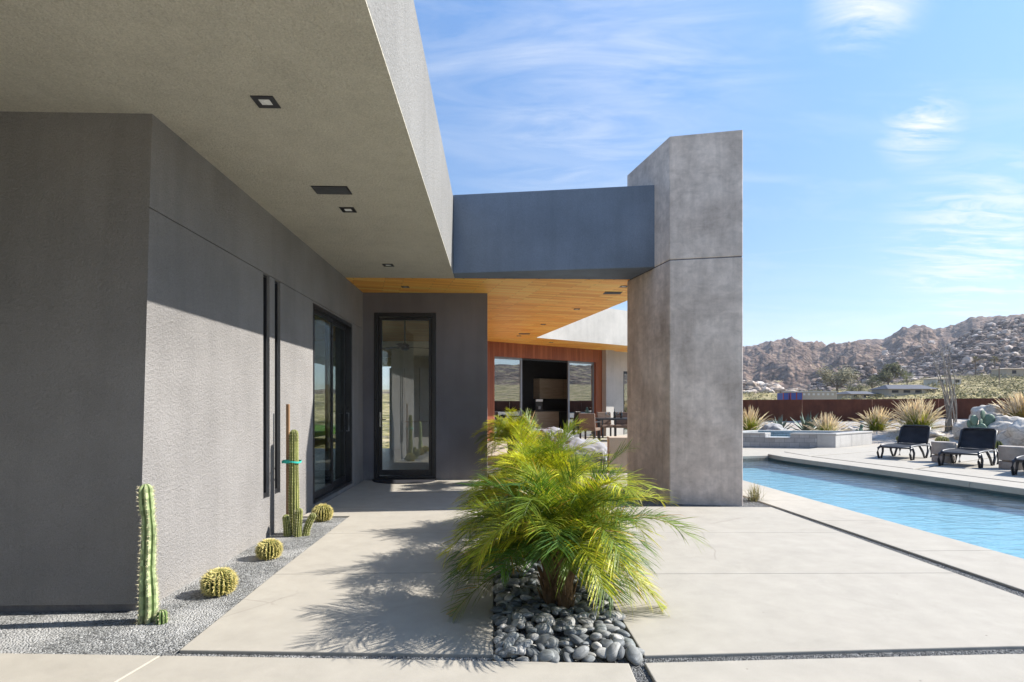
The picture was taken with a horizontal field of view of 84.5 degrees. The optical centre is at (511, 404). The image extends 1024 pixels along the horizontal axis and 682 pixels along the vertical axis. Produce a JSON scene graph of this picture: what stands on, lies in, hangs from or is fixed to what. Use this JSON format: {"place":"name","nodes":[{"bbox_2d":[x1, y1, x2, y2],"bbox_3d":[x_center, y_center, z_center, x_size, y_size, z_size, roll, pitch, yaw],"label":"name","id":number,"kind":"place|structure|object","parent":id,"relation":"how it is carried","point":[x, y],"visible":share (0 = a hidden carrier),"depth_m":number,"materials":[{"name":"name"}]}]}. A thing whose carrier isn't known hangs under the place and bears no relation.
{"place":"outdoors","nodes":[
{"label":"outdoors","id":0,"kind":"place"},
{"bbox_2d":[0,518,493,660],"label":"gravel bed","id":1,"kind":"object","parent":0,"point":[92,628],"visible":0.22,"depth_m":3.67,"materials":[{"name":"gravel"}]},
{"bbox_2d":[135,484,168,625],"bbox_3d":[-2.342,0.992,3.683,0.244,0.941,0.158,0,0,-2],"label":"column cactus","id":2,"kind":"object","parent":1,"relation":"on","point":[149,612],"depth_m":3.65,"materials":[{"name":"plant"}]},
{"bbox_2d":[199,566,239,596],"bbox_3d":[-2.192,1.321,4.215,0.287,0.217,0.286,0,0,-2],"label":"barrel cactus","id":3,"kind":"object","parent":1,"relation":"on","point":[218,582],"visible":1,"depth_m":4.15,"materials":[{"name":"plant"}]},
{"bbox_2d":[255,538,283,559],"bbox_3d":[-2.239,1.329,5.196,0.267,0.203,0.270,0,0,-2],"label":"barrel cactus","id":4,"kind":"object","parent":1,"relation":"on","point":[270,548],"visible":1,"depth_m":5.13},
{"bbox_2d":[286,404,289,514],"bbox_3d":[-2.469,0.750,6.205,0.032,1.500,0.032,0,0,-2],"label":"wooden stake","id":5,"kind":"object","parent":1,"relation":"on","point":[287,439],"visible":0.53,"depth_m":6.19,"materials":[{"name":"brown wood"}]},
{"bbox_2d":[282,430,316,536],"bbox_3d":[-2.295,0.868,6.096,0.365,1.180,0.236,0,0,15],"label":"staked cactus","id":6,"kind":"object","parent":1,"relation":"on","point":[292,522],"visible":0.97,"depth_m":6.12,"materials":[{"name":"plant"}]},
{"bbox_2d":[311,503,333,521],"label":"barrel cactus","id":7,"kind":"object","parent":1,"relation":"on","point":[323,512],"visible":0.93,"depth_m":6.80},
{"bbox_2d":[315,425,334,436],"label":"lawn","id":8,"kind":"structure","parent":0,"point":[319,430],"depth_m":32.11,"materials":[{"name":"green plant"}]},
{"bbox_2d":[399,421,428,459],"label":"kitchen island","id":9,"kind":"structure","parent":0,"point":[414,440],"depth_m":14.13,"materials":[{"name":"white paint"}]},
{"bbox_2d":[0,465,1023,681],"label":"paving","id":10,"kind":"structure","parent":0,"point":[365,578],"depth_m":3.75,"materials":[{"name":"concrete"}]},
{"bbox_2d":[0,0,742,611],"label":"house","id":11,"kind":"structure","parent":10,"relation":"on","point":[226,226],"depth_m":4.84,"materials":[{"name":"paint"}]},
{"bbox_2d":[263,274,266,498],"bbox_3d":[-2.668,-0.190,5.992,0.070,2.380,0.168,0,0,-2],"label":"slot window","id":12,"kind":"structure","parent":11,"relation":"in","point":[264,276],"depth_m":6.05,"materials":[{"name":"black metal"}]},
{"bbox_2d":[275,281,277,493],"bbox_3d":[-2.677,-0.190,6.298,0.070,2.380,0.161,0,0,-2],"label":"slot window","id":13,"kind":"structure","parent":11,"relation":"in","point":[276,283],"depth_m":6.36,"materials":[{"name":"black metal"}]},
{"bbox_2d":[313,303,351,503],"bbox_3d":[-2.774,-0.008,8.548,0.192,2.695,2.058,0,0,-2],"label":"sliding door","id":14,"kind":"structure","parent":11,"relation":"in","point":[345,479],"depth_m":8.86,"materials":[{"name":"black metal"}]},
{"bbox_2d":[372,313,436,480],"bbox_3d":[-1.971,-0.133,10.410,1.173,3.105,0.210,0,0,-2],"label":"door","id":15,"kind":"structure","parent":11,"relation":"in","point":[379,474],"depth_m":10.39,"materials":[{"name":"black metal"}]},
{"bbox_2d":[382,321,428,350],"bbox_3d":[-2.486,-1.625,12.976,1.358,0.750,1.193,0,0,-2],"label":"ceiling fan","id":16,"kind":"object","parent":11,"relation":"hanging from","point":[404,346],"visible":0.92,"depth_m":13.11,"materials":[{"name":"black metal"}]},
{"bbox_2d":[389,368,428,449],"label":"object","id":17,"kind":"object","parent":11,"relation":"on","point":[408,394],"visible":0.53,"depth_m":17.11,"materials":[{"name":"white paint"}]},
{"bbox_2d":[524,410,566,430],"bbox_3d":[1.515,0.725,22.162,2.118,0.960,0.640,0,0,-36],"label":"bar cabinet","id":18,"kind":"object","parent":11,"relation":"on","point":[552,418],"visible":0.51,"depth_m":21.72,"materials":[{"name":"brown wood"}]},
{"bbox_2d":[535,399,542,410],"bbox_3d":[1.049,0.025,21.820,0.280,0.440,0.300,0,0,-2],"label":"coffee machine","id":19,"kind":"object","parent":18,"relation":"on","point":[538,404],"visible":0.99,"depth_m":21.78,"materials":[{"name":"black metal"}]},
{"bbox_2d":[534,378,566,398],"bbox_3d":[1.895,-0.620,23.183,2.260,0.800,0.403,0,0,-36],"label":"wall cupboard","id":20,"kind":"object","parent":11,"relation":"attached to","point":[550,388],"depth_m":22.68,"materials":[{"name":"brown wood"}]},
{"bbox_2d":[623,371,626,434],"bbox_3d":[5.551,0.100,23.137,3.000,2.800,0.100,0,0,-36],"label":"window","id":21,"kind":"structure","parent":11,"relation":"in","point":[624,372],"depth_m":22.35,"materials":[{"name":"glass"}]},
{"bbox_2d":[373,480,434,483],"bbox_3d":[-1.961,1.391,10.085,1.120,0.017,0.420,0,0,-2],"label":"doormat","id":22,"kind":"object","parent":10,"relation":"on","point":[400,481],"visible":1,"depth_m":10.06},
{"bbox_2d":[550,437,606,468],"bbox_3d":[1.496,1.060,12.403,1.543,0.679,1.127,0,0,-2],"label":"boulder","id":23,"kind":"object","parent":10,"relation":"on","point":[600,447],"visible":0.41,"depth_m":12.02,"materials":[{"name":"grey stone"}]},
{"bbox_2d":[607,436,626,472],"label":"wall","id":24,"kind":"structure","parent":10,"relation":"on","point":[613,443],"depth_m":11.50,"materials":[{"name":"concrete"}]},
{"bbox_2d":[743,480,1023,592],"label":"pool coping","id":25,"kind":"object","parent":10,"relation":"on","point":[1003,569],"visible":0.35,"depth_m":5.83,"materials":[{"name":"concrete"}]},
{"bbox_2d":[487,434,626,464],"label":"patio","id":26,"kind":"structure","parent":0,"point":[582,437],"depth_m":15.30,"materials":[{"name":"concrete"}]},
{"bbox_2d":[520,427,573,448],"bbox_3d":[0.850,0.865,13.195,1.127,0.679,1.543,0,0,-38],"label":"boulder","id":27,"kind":"object","parent":26,"relation":"on","point":[555,429],"visible":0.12,"depth_m":12.81,"materials":[{"name":"grey stone"}]},
{"bbox_2d":[579,413,600,440],"bbox_3d":[2.475,0.747,17.960,0.540,0.917,0.629,0,0,27],"label":"patio chair","id":28,"kind":"object","parent":26,"relation":"on","point":[589,424],"visible":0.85,"depth_m":17.73,"materials":[{"name":"brown wicker"}]},
{"bbox_2d":[597,412,614,437],"bbox_3d":[3.422,0.747,20.444,0.540,0.917,0.630,0,0,-11],"label":"patio chair","id":29,"kind":"object","parent":26,"relation":"on","point":[605,424],"visible":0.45,"depth_m":20.63,"materials":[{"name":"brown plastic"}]},
{"bbox_2d":[593,418,626,439],"bbox_3d":[3.794,0.830,18.616,2.150,0.750,1.000,0,0,-2],"label":"dining table","id":30,"kind":"object","parent":26,"relation":"on","point":[598,419],"visible":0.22,"depth_m":18.11,"materials":[{"name":"grey plastic"}]},
{"bbox_2d":[614,412,626,435],"bbox_3d":[3.953,0.747,20.244,0.540,0.917,0.630,0,0,6],"label":"patio chair","id":31,"kind":"object","parent":26,"relation":"on","point":[620,423],"visible":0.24,"depth_m":20.44,"materials":[{"name":"brown plastic"}]},
{"bbox_2d":[315,314,1023,447],"bbox_3d":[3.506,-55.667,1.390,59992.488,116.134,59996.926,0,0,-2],"label":"terrain","id":32,"kind":"structure","parent":0,"point":[790,362],"depth_m":454.72,"materials":[{"name":"stone"}]},
{"bbox_2d":[777,393,788,399],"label":"parked container","id":33,"kind":"object","parent":32,"relation":"on","point":[782,396],"visible":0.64,"depth_m":87.18,"materials":[{"name":"metal"}]},
{"bbox_2d":[784,391,837,399],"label":"trailer","id":34,"kind":"object","parent":32,"relation":"on","point":[810,395],"visible":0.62,"depth_m":90.82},
{"bbox_2d":[816,364,862,390],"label":"tree","id":35,"kind":"object","parent":32,"relation":"on","point":[844,377],"visible":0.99,"depth_m":148.99,"materials":[{"name":"green plant"}]},
{"bbox_2d":[845,382,870,390],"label":"tree","id":36,"kind":"object","parent":32,"relation":"on","point":[863,387],"visible":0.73,"depth_m":119.64,"materials":[{"name":"green plant"}]},
{"bbox_2d":[837,391,879,398],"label":"house","id":37,"kind":"structure","parent":32,"relation":"on","point":[853,394],"depth_m":109.92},
{"bbox_2d":[863,376,881,387],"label":"tree","id":38,"kind":"object","parent":32,"relation":"on","point":[871,382],"visible":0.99,"depth_m":139.80,"materials":[{"name":"green plant"}]},
{"bbox_2d":[743,317,1023,393],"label":"boulder field","id":39,"kind":"structure","parent":32,"relation":"on","point":[957,355],"depth_m":270.26,"materials":[{"name":"stone"}]},
{"bbox_2d":[743,352,1023,399],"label":"desert scrub","id":40,"kind":"object","parent":32,"relation":"on","point":[1003,382],"visible":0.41,"depth_m":114.80,"materials":[{"name":"green plant"}]},
{"bbox_2d":[872,362,907,384],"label":"tree","id":41,"kind":"object","parent":32,"relation":"on","point":[885,374],"visible":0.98,"depth_m":149.29,"materials":[{"name":"green plant"}]},
{"bbox_2d":[869,385,938,396],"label":"house","id":42,"kind":"structure","parent":32,"relation":"on","point":[890,390],"depth_m":107.29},
{"bbox_2d":[924,378,961,385],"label":"house","id":43,"kind":"structure","parent":32,"relation":"on","point":[931,380],"depth_m":133.09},
{"bbox_2d":[990,368,1023,377],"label":"house","id":44,"kind":"structure","parent":32,"relation":"on","point":[1017,372],"depth_m":157.44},
{"bbox_2d":[315,0,1023,389],"label":"sky","id":45,"kind":"structure","parent":0,"point":[883,140],"materials":[{"name":"blue"}]},
{"bbox_2d":[487,465,1023,681],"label":"gravel joint","id":46,"kind":"object","parent":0,"point":[746,503],"depth_m":3.23,"materials":[{"name":"gravel"}]},
{"bbox_2d":[495,616,507,625],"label":"pebble","id":47,"kind":"object","parent":46,"relation":"on","point":[500,620],"visible":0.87,"depth_m":3.57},
{"bbox_2d":[473,408,544,460],"bbox_3d":[-0.081,0.756,9.761,1.312,1.448,1.308,0,0,18],"label":"date palm","id":48,"kind":"object","parent":46,"relation":"on","point":[505,428],"visible":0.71,"depth_m":9.68,"materials":[{"name":"green plant"}]},
{"bbox_2d":[503,633,515,642],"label":"pebble","id":49,"kind":"object","parent":46,"relation":"on","point":[508,636],"visible":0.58,"depth_m":3.27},
{"bbox_2d":[504,626,516,633],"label":"pebble","id":50,"kind":"object","parent":46,"relation":"on","point":[508,629],"visible":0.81,"depth_m":3.41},
{"bbox_2d":[504,646,516,657],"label":"pebble","id":51,"kind":"object","parent":46,"relation":"on","point":[510,648],"visible":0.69,"depth_m":3.14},
{"bbox_2d":[503,641,518,657],"bbox_3d":[-0.004,1.396,3.208,0.102,0.042,0.133,23,11,-19],"label":"pebble","id":52,"kind":"object","parent":46,"relation":"on","point":[507,644],"visible":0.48,"depth_m":3.20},
{"bbox_2d":[0,498,1023,681],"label":"gravel stones","id":53,"kind":"object","parent":46,"relation":"on","point":[482,659],"visible":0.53,"depth_m":3.25,"materials":[{"name":"gravel"}]},
{"bbox_2d":[515,646,525,655],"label":"pebble","id":54,"kind":"object","parent":46,"relation":"on","point":[521,650],"visible":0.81,"depth_m":3.15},
{"bbox_2d":[466,407,598,517],"bbox_3d":[0.243,0.757,6.373,1.594,1.446,1.746,0,0,-2],"label":"date palm","id":55,"kind":"object","parent":46,"relation":"on","point":[536,436],"visible":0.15,"depth_m":6.19,"materials":[{"name":"green plant"}]},
{"bbox_2d":[526,648,538,657],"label":"pebble","id":56,"kind":"object","parent":46,"relation":"on","point":[531,652],"visible":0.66,"depth_m":3.15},
{"bbox_2d":[434,413,644,566],"bbox_3d":[0.245,0.805,5.047,1.864,1.483,1.894,0,0,-2],"label":"date palm","id":57,"kind":"object","parent":46,"relation":"on","point":[530,456],"visible":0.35,"depth_m":4.84,"materials":[{"name":"green plant"}]},
{"bbox_2d":[535,623,550,634],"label":"pebble","id":58,"kind":"object","parent":46,"relation":"on","point":[542,628],"visible":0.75,"depth_m":3.42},
{"bbox_2d":[535,633,550,644],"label":"pebble","id":59,"kind":"object","parent":46,"relation":"on","point":[543,638],"visible":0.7,"depth_m":3.32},
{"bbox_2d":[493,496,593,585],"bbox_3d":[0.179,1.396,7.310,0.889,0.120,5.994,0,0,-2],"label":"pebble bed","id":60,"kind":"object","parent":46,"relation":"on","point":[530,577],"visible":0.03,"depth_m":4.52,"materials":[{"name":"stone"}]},
{"bbox_2d":[538,649,553,661],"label":"pebble","id":61,"kind":"object","parent":46,"relation":"on","point":[545,655],"visible":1,"depth_m":3.08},
{"bbox_2d":[546,637,559,648],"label":"pebble","id":62,"kind":"object","parent":46,"relation":"on","point":[553,642],"visible":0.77,"depth_m":3.26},
{"bbox_2d":[549,650,559,662],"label":"pebble","id":63,"kind":"object","parent":46,"relation":"on","point":[555,658],"visible":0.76,"depth_m":3.07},
{"bbox_2d":[558,641,575,646],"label":"pebble","id":64,"kind":"object","parent":46,"relation":"on","point":[566,643],"visible":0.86,"depth_m":3.25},
{"bbox_2d":[563,652,573,661],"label":"pebble","id":65,"kind":"object","parent":46,"relation":"on","point":[567,657],"visible":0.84,"depth_m":3.08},
{"bbox_2d":[563,615,574,625],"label":"pebble","id":66,"kind":"object","parent":46,"relation":"on","point":[570,620],"visible":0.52,"depth_m":3.54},
{"bbox_2d":[439,438,710,623],"bbox_3d":[0.356,0.916,3.920,1.885,1.375,1.888,0,0,-2],"label":"date palm","id":67,"kind":"object","parent":46,"relation":"on","point":[565,533],"visible":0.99,"depth_m":3.65,"materials":[{"name":"green plant"}]},
{"bbox_2d":[568,634,582,646],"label":"pebble","id":68,"kind":"object","parent":46,"relation":"on","point":[575,640],"visible":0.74,"depth_m":3.26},
{"bbox_2d":[572,645,588,659],"bbox_3d":[0.380,1.369,3.104,0.112,0.047,0.066,-24,36,-24],"label":"pebble","id":69,"kind":"object","parent":46,"relation":"on","point":[580,652],"visible":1,"depth_m":3.09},
{"bbox_2d":[578,634,591,644],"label":"pebble","id":70,"kind":"object","parent":46,"relation":"on","point":[584,637],"visible":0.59,"depth_m":3.34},
{"bbox_2d":[578,617,595,623],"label":"pebble","id":71,"kind":"object","parent":46,"relation":"on","point":[584,620],"visible":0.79,"depth_m":3.58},
{"bbox_2d":[581,655,594,662],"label":"pebble","id":72,"kind":"object","parent":46,"relation":"on","point":[589,659],"visible":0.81,"depth_m":3.08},
{"bbox_2d":[590,633,601,640],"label":"pebble","id":73,"kind":"object","parent":46,"relation":"on","point":[595,636],"visible":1,"depth_m":3.32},
{"bbox_2d":[593,623,606,632],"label":"pebble","id":74,"kind":"object","parent":46,"relation":"on","point":[600,626],"visible":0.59,"depth_m":3.43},
{"bbox_2d":[596,647,606,658],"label":"pebble","id":75,"kind":"object","parent":46,"relation":"on","point":[600,652],"visible":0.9,"depth_m":3.11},
{"bbox_2d":[595,629,610,638],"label":"pebble","id":76,"kind":"object","parent":46,"relation":"on","point":[605,633],"visible":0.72,"depth_m":3.36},
{"bbox_2d":[600,639,612,646],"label":"pebble","id":77,"kind":"object","parent":46,"relation":"on","point":[605,642],"visible":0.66,"depth_m":3.21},
{"bbox_2d":[606,642,620,661],"bbox_3d":[0.565,1.374,3.124,0.078,0.069,0.135,-13,20,43],"label":"pebble","id":78,"kind":"object","parent":46,"relation":"on","point":[612,651],"visible":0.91,"depth_m":3.09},
{"bbox_2d":[603,610,625,620],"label":"pebble","id":79,"kind":"object","parent":46,"relation":"on","point":[620,616],"visible":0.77,"depth_m":3.66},
{"bbox_2d":[617,645,624,659],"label":"pebble","id":80,"kind":"object","parent":46,"relation":"on","point":[621,653],"visible":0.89,"depth_m":3.09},
{"bbox_2d":[615,629,629,636],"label":"pebble","id":81,"kind":"object","parent":46,"relation":"on","point":[623,633],"visible":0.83,"depth_m":3.37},
{"bbox_2d":[626,645,642,664],"bbox_3d":[0.672,1.385,3.107,0.087,0.051,0.128,-13,27,-6],"label":"pebble","id":82,"kind":"object","parent":46,"relation":"on","point":[634,656],"visible":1,"depth_m":3.08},
{"bbox_2d":[743,481,768,501],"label":"grass tuft","id":83,"kind":"object","parent":46,"relation":"on","point":[755,497],"visible":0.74,"depth_m":8.23,"materials":[{"name":"beige plant"}]},
{"bbox_2d":[743,447,811,464],"bbox_3d":[6.787,1.567,17.163,6.091,0.265,4.349,0,0,-2],"label":"pool ledge","id":84,"kind":"object","parent":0,"point":[754,453],"visible":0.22,"depth_m":17.07,"materials":[{"name":"concrete"}]},
{"bbox_2d":[756,418,976,448],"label":"soil bank","id":85,"kind":"structure","parent":0,"point":[889,435],"depth_m":21.79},
{"bbox_2d":[743,405,772,430],"bbox_3d":[10.142,0.956,24.223,2.173,1.919,2.142,0,0,-2],"label":"grass clump","id":86,"kind":"object","parent":85,"relation":"on","point":[750,422],"visible":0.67,"depth_m":23.98,"materials":[{"name":"beige plant"}]},
{"bbox_2d":[759,423,787,429],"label":"boulder","id":87,"kind":"object","parent":85,"relation":"on","point":[773,426],"visible":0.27,"depth_m":22.09,"materials":[{"name":"grey stone"}]},
{"bbox_2d":[762,415,798,429],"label":"agave","id":88,"kind":"object","parent":85,"relation":"on","point":[779,421],"visible":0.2,"depth_m":23.64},
{"bbox_2d":[790,413,820,430],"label":"agave","id":89,"kind":"object","parent":85,"relation":"on","point":[805,423],"visible":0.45,"depth_m":23.06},
{"bbox_2d":[804,411,851,430],"bbox_3d":[12.395,1.095,22.315,1.876,1.660,1.865,0,0,-2],"label":"grass clump","id":90,"kind":"object","parent":85,"relation":"on","point":[826,424],"visible":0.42,"depth_m":22.16,"materials":[{"name":"beige plant"}]},
{"bbox_2d":[847,405,899,430],"bbox_3d":[14.580,0.833,22.660,1.845,1.627,1.857,0,0,-42],"label":"grass clump","id":91,"kind":"object","parent":85,"relation":"on","point":[877,421],"visible":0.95,"depth_m":22.44,"materials":[{"name":"beige plant"}]},
{"bbox_2d":[743,398,1014,420],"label":"steel wall","id":92,"kind":"structure","parent":85,"relation":"on","point":[843,409],"depth_m":26.93,"materials":[{"name":"metal"}]},
{"bbox_2d":[883,396,952,428],"bbox_3d":[15.406,0.733,21.390,2.600,2.102,2.547,0,0,-2],"label":"grass clump","id":93,"kind":"object","parent":85,"relation":"on","point":[918,415],"visible":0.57,"depth_m":21.12,"materials":[{"name":"beige plant"}]},
{"bbox_2d":[929,430,944,436],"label":"boulder","id":94,"kind":"object","parent":85,"relation":"on","point":[935,433],"visible":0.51,"depth_m":20.29,"materials":[{"name":"stone"}]},
{"bbox_2d":[930,343,956,431],"bbox_3d":[15.785,-0.630,20.591,0.890,3.288,0.403,0,0,-2],"label":"ocotillo","id":95,"kind":"object","parent":85,"relation":"on","point":[949,408],"visible":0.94,"depth_m":20.58,"materials":[{"name":"plant"}]},
{"bbox_2d":[952,419,978,439],"bbox_3d":[15.691,0.928,19.381,0.839,0.933,0.940,0,0,44],"label":"boulder","id":96,"kind":"object","parent":85,"relation":"on","point":[957,427],"visible":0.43,"depth_m":19.35,"materials":[{"name":"stone"}]},
{"bbox_2d":[967,410,994,429],"bbox_3d":[15.780,0.720,18.862,1.085,1.096,0.306,0,0,-2],"label":"prickly pear","id":97,"kind":"object","parent":85,"relation":"on","point":[985,421],"visible":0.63,"depth_m":18.88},
{"bbox_2d":[969,404,1003,418],"bbox_3d":[17.198,0.493,20.416,1.018,1.008,1.071,0,0,42],"label":"boulder","id":98,"kind":"object","parent":85,"relation":"on","point":[990,409],"visible":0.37,"depth_m":20.19,"materials":[{"name":"stone"}]},
{"bbox_2d":[987,415,1023,434],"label":"boulder","id":99,"kind":"object","parent":85,"relation":"on","point":[1001,423],"visible":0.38,"depth_m":18.68,"materials":[{"name":"stone"}]},
{"bbox_2d":[988,391,1023,417],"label":"grass clump","id":100,"kind":"object","parent":85,"relation":"on","point":[1017,401],"visible":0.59,"depth_m":19.57,"materials":[{"name":"beige plant"}]},
{"bbox_2d":[996,418,1023,445],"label":"boulder","id":101,"kind":"object","parent":85,"relation":"on","point":[1012,434],"visible":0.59,"depth_m":16.51,"materials":[{"name":"stone"}]},
{"bbox_2d":[743,458,1023,558],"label":"pool basin","id":102,"kind":"object","parent":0,"point":[987,539],"visible":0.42,"depth_m":9.55,"materials":[{"name":"paint"}]},
{"bbox_2d":[743,460,1023,554],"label":"water","id":103,"kind":"structure","parent":102,"relation":"in","point":[774,471],"depth_m":9.99,"materials":[{"name":"liquid"}]},
{"bbox_2d":[768,444,1023,494],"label":"pool deck","id":104,"kind":"structure","parent":0,"point":[966,471],"depth_m":12.85,"materials":[{"name":"concrete"}]},
{"bbox_2d":[743,430,872,447],"bbox_3d":[9.585,1.320,19.238,5.743,0.760,1.999,0,0,11],"label":"spa","id":105,"kind":"object","parent":104,"relation":"on","point":[789,439],"visible":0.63,"depth_m":18.50,"materials":[{"name":"concrete"}]},
{"bbox_2d":[877,425,931,459],"bbox_3d":[10.277,0.988,14.720,1.600,0.859,0.775,0,0,-37],"label":"sun lounger","id":106,"kind":"object","parent":104,"relation":"on","point":[910,437],"visible":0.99,"depth_m":14.97,"materials":[{"name":"fabric"}]},
{"bbox_2d":[931,441,955,462],"bbox_3d":[10.460,1.154,13.650,0.490,0.492,0.490,0,0,-2],"label":"drum table","id":107,"kind":"object","parent":104,"relation":"on","point":[937,447],"visible":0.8,"depth_m":13.50,"materials":[{"name":"concrete"}]},
{"bbox_2d":[937,428,998,468],"bbox_3d":[10.527,0.988,12.970,1.600,0.859,0.775,0,0,-37],"label":"sun lounger","id":108,"kind":"object","parent":104,"relation":"on","point":[971,440],"visible":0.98,"depth_m":13.21,"materials":[{"name":"grey plastic"}]},
{"bbox_2d":[998,445,1023,469],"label":"drum table","id":109,"kind":"object","parent":104,"relation":"on","point":[1007,454],"visible":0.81,"depth_m":12.09,"materials":[{"name":"concrete"}]},
{"bbox_2d":[1011,455,1023,474],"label":"sun lounger","id":110,"kind":"object","parent":104,"relation":"on","point":[1018,459],"visible":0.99,"depth_m":11.09,"materials":[{"name":"grey plastic"}]},
{"label":"pebble","id":111,"kind":"object","parent":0,"visible":0},
{"bbox_2d":[511,618,523,626],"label":"pebble","id":112,"kind":"object","parent":111,"relation":"on","point":[515,622],"visible":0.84,"depth_m":3.53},
{"bbox_2d":[512,612,525,623],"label":"pebble","id":113,"kind":"object","parent":112,"relation":"on","point":[516,615],"visible":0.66,"depth_m":3.60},
{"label":"pebble","id":114,"kind":"object","parent":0,"visible":0},
{"bbox_2d":[539,612,554,624],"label":"pebble","id":115,"kind":"object","parent":114,"relation":"on","point":[548,616],"visible":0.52,"depth_m":3.59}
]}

